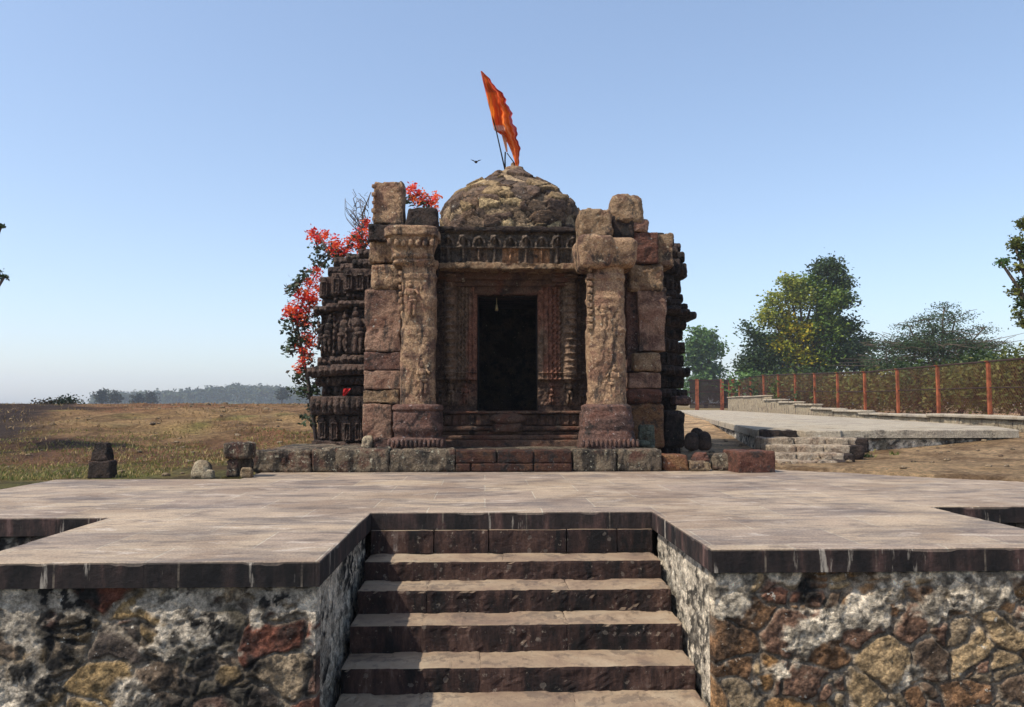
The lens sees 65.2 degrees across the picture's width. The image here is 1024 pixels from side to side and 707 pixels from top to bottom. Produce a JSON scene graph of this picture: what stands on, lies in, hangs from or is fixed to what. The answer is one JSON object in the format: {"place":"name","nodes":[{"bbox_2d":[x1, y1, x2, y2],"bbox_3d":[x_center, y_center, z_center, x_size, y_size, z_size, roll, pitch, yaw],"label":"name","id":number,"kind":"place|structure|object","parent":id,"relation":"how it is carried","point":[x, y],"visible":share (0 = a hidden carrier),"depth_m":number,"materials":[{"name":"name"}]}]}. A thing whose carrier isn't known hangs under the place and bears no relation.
{"place":"outdoors","nodes":[
{"label":"outdoors","id":0,"kind":"place"},
{"bbox_2d":[0,403,1023,488],"bbox_3d":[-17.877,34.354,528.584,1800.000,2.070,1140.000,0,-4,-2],"label":"ground","id":1,"kind":"structure","parent":0,"point":[963,464],"depth_m":13.31,"materials":[{"name":"brown soil"}]},
{"bbox_2d":[0,223,9,285],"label":"edge tree","id":2,"kind":"object","parent":1,"relation":"on","point":[3,226],"visible":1,"depth_m":11.85,"materials":[{"name":"green plant"}]},
{"bbox_2d":[30,392,88,404],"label":"scrub","id":3,"kind":"object","parent":1,"relation":"on","point":[64,400],"visible":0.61,"depth_m":26.31,"materials":[{"name":"green plant"}]},
{"bbox_2d":[87,442,116,478],"bbox_3d":[-4.527,1.187,8.864,0.262,0.406,0.199,0,-4,-2],"label":"carved stele","id":4,"kind":"object","parent":1,"relation":"on","point":[103,464],"visible":0.96,"depth_m":8.79,"materials":[{"name":"stone"}]},
{"bbox_2d":[92,388,111,403],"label":"tree","id":5,"kind":"object","parent":1,"relation":"on","point":[101,397],"visible":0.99,"depth_m":195.96,"materials":[{"name":"grey plant"}]},
{"bbox_2d":[107,389,124,403],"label":"tree","id":6,"kind":"object","parent":1,"relation":"on","point":[115,396],"visible":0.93,"depth_m":204.83,"materials":[{"name":"grey plant"}]},
{"bbox_2d":[128,393,149,403],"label":"tree","id":7,"kind":"object","parent":1,"relation":"on","point":[138,398],"visible":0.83,"depth_m":213.74,"materials":[{"name":"grey plant"}]},
{"bbox_2d":[143,390,160,403],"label":"tree","id":8,"kind":"object","parent":1,"relation":"on","point":[151,396],"visible":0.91,"depth_m":222.79,"materials":[{"name":"grey plant"}]},
{"bbox_2d":[191,460,212,478],"bbox_3d":[-3.410,1.286,8.822,0.240,0.232,0.214,0,-4,-2],"label":"pale rock","id":9,"kind":"object","parent":1,"relation":"on","point":[199,467],"visible":0.69,"depth_m":8.74,"materials":[{"name":"stone"}]},
{"bbox_2d":[86,382,321,403],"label":"wood","id":10,"kind":"object","parent":1,"relation":"on","point":[238,393],"visible":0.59,"depth_m":452.55,"materials":[{"name":"grey plant"}]},
{"bbox_2d":[201,469,214,478],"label":"pale rock","id":11,"kind":"object","parent":1,"relation":"on","point":[208,473],"visible":0.97,"depth_m":8.64,"materials":[{"name":"stone"}]},
{"bbox_2d":[272,387,290,403],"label":"tree","id":12,"kind":"object","parent":1,"relation":"on","point":[282,395],"visible":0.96,"depth_m":233.34,"materials":[{"name":"grey plant"}]},
{"bbox_2d":[278,181,442,439],"bbox_3d":[-2.389,-0.629,12.582,2.608,4.286,0.834,0,-4,-2],"label":"bougainvillea","id":13,"kind":"object","parent":1,"relation":"on","point":[295,313],"visible":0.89,"depth_m":12.52,"materials":[{"name":"red plant"}]},
{"bbox_2d":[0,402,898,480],"bbox_3d":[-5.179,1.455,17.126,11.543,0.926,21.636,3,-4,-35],"label":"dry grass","id":14,"kind":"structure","parent":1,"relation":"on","point":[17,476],"depth_m":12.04,"materials":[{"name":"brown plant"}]},
{"bbox_2d":[253,162,696,473],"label":"ruined temple","id":15,"kind":"structure","parent":1,"relation":"on","point":[567,356],"depth_m":10.71,"materials":[{"name":"stone"}]},
{"bbox_2d":[343,388,350,395],"bbox_3d":[-2.252,0.529,10.919,0.110,0.102,0.040,0,-4,-2],"label":"red cloth","id":16,"kind":"object","parent":15,"relation":"on","point":[345,391],"visible":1,"depth_m":10.92,"materials":[{"name":"red fabric"}]},
{"bbox_2d":[481,71,520,169],"bbox_3d":[-0.130,-3.538,12.156,0.691,1.621,0.538,2,-4,-26],"label":"saffron flag","id":17,"kind":"object","parent":15,"relation":"on","point":[502,120],"visible":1,"depth_m":12.18,"materials":[{"name":"fabric"}]},
{"bbox_2d":[435,268,586,446],"bbox_3d":[-0.007,-0.039,11.029,2.574,2.867,0.809,0,-4,-2],"label":"doorway","id":18,"kind":"structure","parent":15,"relation":"in","point":[561,308],"depth_m":10.92,"materials":[{"name":"stone"}]},
{"bbox_2d":[637,424,654,447],"bbox_3d":[1.714,1.067,10.239,0.252,0.322,0.164,0,-4,-2],"label":"carved idol","id":19,"kind":"object","parent":15,"relation":"on","point":[646,436],"visible":0.94,"depth_m":10.24,"materials":[{"name":"grey stone"}]},
{"bbox_2d":[0,402,1014,475],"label":"pebbles","id":20,"kind":"object","parent":1,"relation":"on","point":[710,455],"visible":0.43,"depth_m":12.11,"materials":[{"name":"brown stone"}]},
{"bbox_2d":[0,469,1023,706],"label":"stone platform","id":21,"kind":"structure","parent":1,"relation":"on","point":[713,588],"depth_m":4.70,"materials":[{"name":"grey stone"}]},
{"bbox_2d":[223,441,255,476],"bbox_3d":[-3.019,1.176,8.878,0.307,0.394,0.280,0,-4,-2],"label":"broken post","id":22,"kind":"object","parent":21,"relation":"on","point":[239,455],"visible":0.88,"depth_m":8.77,"materials":[{"name":"stone"}]},
{"bbox_2d":[240,467,253,477],"bbox_3d":[-2.894,1.305,8.725,0.144,0.132,0.105,0,-4,-2],"label":"loose stone","id":23,"kind":"object","parent":21,"relation":"on","point":[246,472],"visible":0.96,"depth_m":8.68,"materials":[{"name":"beige stone"}]},
{"bbox_2d":[661,453,688,470],"bbox_3d":[1.949,1.321,9.687,0.335,0.218,0.272,0,-4,-2],"label":"loose stone","id":24,"kind":"object","parent":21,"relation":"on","point":[674,462],"visible":0.81,"depth_m":9.56,"materials":[{"name":"stone"}]},
{"bbox_2d":[688,460,709,470],"bbox_3d":[2.244,1.350,9.619,0.250,0.131,0.213,0,-4,-2],"label":"loose stone","id":25,"kind":"object","parent":21,"relation":"on","point":[698,466],"visible":0.92,"depth_m":9.53,"materials":[{"name":"beige stone"}]},
{"bbox_2d":[691,452,709,461],"bbox_3d":[2.277,1.253,9.683,0.208,0.130,0.167,0,-4,-2],"label":"loose stone","id":26,"kind":"object","parent":25,"relation":"on","point":[699,456],"visible":0.91,"depth_m":9.62,"materials":[{"name":"red stone"}]},
{"bbox_2d":[710,453,727,470],"bbox_3d":[2.528,1.316,9.677,0.239,0.235,0.202,0,-4,-2],"label":"loose stone","id":27,"kind":"object","parent":21,"relation":"on","point":[719,461],"visible":0.84,"depth_m":9.60,"materials":[{"name":"beige stone"}]},
{"bbox_2d":[723,449,774,472],"bbox_3d":[2.826,1.290,9.564,0.472,0.280,0.461,1,-4,-9],"label":"squared block","id":28,"kind":"object","parent":21,"relation":"on","point":[750,461],"depth_m":9.35,"materials":[{"name":"red stone"}]},
{"bbox_2d":[684,432,698,450],"bbox_3d":[2.374,1.164,10.569,0.200,0.246,0.163,0,-4,-2],"label":"boulder","id":29,"kind":"object","parent":1,"relation":"on","point":[691,441],"visible":1,"depth_m":10.51,"materials":[{"name":"stone"}]},
{"bbox_2d":[698,431,711,450],"bbox_3d":[2.562,1.166,10.677,0.205,0.259,0.171,0,-4,-2],"label":"boulder","id":30,"kind":"object","parent":1,"relation":"on","point":[704,443],"visible":0.88,"depth_m":10.61,"materials":[{"name":"stone"}]},
{"bbox_2d":[691,428,701,434],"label":"boulder","id":31,"kind":"object","parent":30,"relation":"on","point":[696,430],"visible":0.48,"depth_m":10.73,"materials":[{"name":"stone"}]},
{"bbox_2d":[681,325,735,406],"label":"round tree","id":32,"kind":"object","parent":1,"relation":"on","point":[701,347],"visible":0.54,"depth_m":95.03,"materials":[{"name":"green plant"}]},
{"bbox_2d":[712,368,773,396],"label":"shrub","id":33,"kind":"object","parent":1,"relation":"on","point":[743,375],"visible":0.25,"depth_m":53.38,"materials":[{"name":"green plant"}]},
{"bbox_2d":[741,367,797,400],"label":"shrub","id":34,"kind":"object","parent":1,"relation":"on","point":[753,386],"visible":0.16,"depth_m":48.39,"materials":[{"name":"green plant"}]},
{"bbox_2d":[766,366,822,403],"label":"shrub","id":35,"kind":"object","parent":1,"relation":"on","point":[784,385],"visible":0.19,"depth_m":43.94,"materials":[{"name":"green plant"}]},
{"bbox_2d":[726,247,885,381],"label":"broadleaf tree","id":36,"kind":"object","parent":1,"relation":"on","point":[804,344],"visible":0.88,"depth_m":58.29,"materials":[{"name":"green plant"}]},
{"bbox_2d":[782,367,861,408],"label":"shrub","id":37,"kind":"object","parent":1,"relation":"on","point":[822,368],"visible":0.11,"depth_m":40.53,"materials":[{"name":"green plant"}]},
{"bbox_2d":[805,368,880,409],"bbox_3d":[15.865,1.793,37.850,3.501,2.205,2.926,2,-4,-25],"label":"shrub","id":38,"kind":"object","parent":1,"relation":"on","point":[829,396],"visible":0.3,"depth_m":37.65,"materials":[{"name":"green plant"}]},
{"bbox_2d":[828,368,893,412],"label":"shrub","id":39,"kind":"object","parent":1,"relation":"on","point":[858,393],"visible":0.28,"depth_m":35.02,"materials":[{"name":"green plant"}]},
{"bbox_2d":[727,395,1023,431],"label":"stepped wall","id":40,"kind":"structure","parent":1,"relation":"on","point":[764,403],"depth_m":23.28,"materials":[{"name":"stone"}]},
{"bbox_2d":[728,357,1023,415],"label":"rusty fence","id":41,"kind":"object","parent":1,"relation":"on","point":[988,386],"visible":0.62,"depth_m":28.88,"materials":[{"name":"brown metal"}]},
{"bbox_2d":[861,366,941,413],"bbox_3d":[15.873,1.596,32.680,3.354,2.175,3.077,0,-4,-2],"label":"shrub","id":42,"kind":"object","parent":1,"relation":"on","point":[891,397],"visible":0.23,"depth_m":32.59,"materials":[{"name":"green plant"}]},
{"bbox_2d":[866,354,944,412],"bbox_3d":[17.490,1.373,34.781,3.842,2.610,2.786,-3,-5,40],"label":"shrub","id":43,"kind":"object","parent":1,"relation":"on","point":[910,364],"visible":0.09,"depth_m":34.77,"materials":[{"name":"green plant"}]},
{"bbox_2d":[881,359,953,413],"bbox_3d":[16.038,1.381,30.751,3.312,2.273,2.842,3,-4,-35],"label":"shrub","id":44,"kind":"object","parent":1,"relation":"on","point":[914,388],"visible":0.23,"depth_m":30.49,"materials":[{"name":"green plant"}]},
{"bbox_2d":[834,301,1022,412],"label":"acacia tree","id":45,"kind":"object","parent":1,"relation":"on","point":[929,343],"visible":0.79,"depth_m":42.47,"materials":[{"name":"green plant"}]},
{"bbox_2d":[908,359,986,413],"bbox_3d":[16.003,1.261,28.772,3.270,2.188,2.740,0,-4,-2],"label":"shrub","id":46,"kind":"object","parent":1,"relation":"on","point":[943,393],"visible":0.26,"depth_m":28.62,"materials":[{"name":"green plant"}]},
{"bbox_2d":[935,355,1012,414],"bbox_3d":[16.136,1.155,27.245,3.448,2.136,2.725,0,-4,-2],"label":"shrub","id":47,"kind":"object","parent":1,"relation":"on","point":[969,394],"visible":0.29,"depth_m":26.97,"materials":[{"name":"green plant"}]},
{"bbox_2d":[941,344,1008,414],"bbox_3d":[17.948,1.026,30.484,3.591,2.768,2.885,0,-4,-2],"label":"shrub","id":48,"kind":"object","parent":1,"relation":"on","point":[976,356],"visible":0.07,"depth_m":30.13,"materials":[{"name":"green plant"}]},
{"bbox_2d":[966,342,1023,415],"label":"shrub","id":49,"kind":"object","parent":1,"relation":"on","point":[1015,351],"visible":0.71,"depth_m":25.31,"materials":[{"name":"green plant"}]},
{"bbox_2d":[992,216,1023,328],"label":"overhanging tree","id":50,"kind":"object","parent":1,"relation":"on","point":[1016,245],"visible":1,"depth_m":17.49,"materials":[{"name":"green plant"}]},
{"bbox_2d":[0,0,1023,403],"label":"sky","id":51,"kind":"structure","parent":0,"point":[166,166],"materials":[{"name":"blue"}]},
{"bbox_2d":[688,379,734,409],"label":"rusty gate","id":52,"kind":"structure","parent":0,"point":[697,395],"depth_m":56.40,"materials":[{"name":"brown metal"}]},
{"bbox_2d":[679,410,1018,463],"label":"raised path","id":53,"kind":"structure","parent":0,"point":[796,439],"depth_m":12.21,"materials":[{"name":"grey stone"}]}
]}

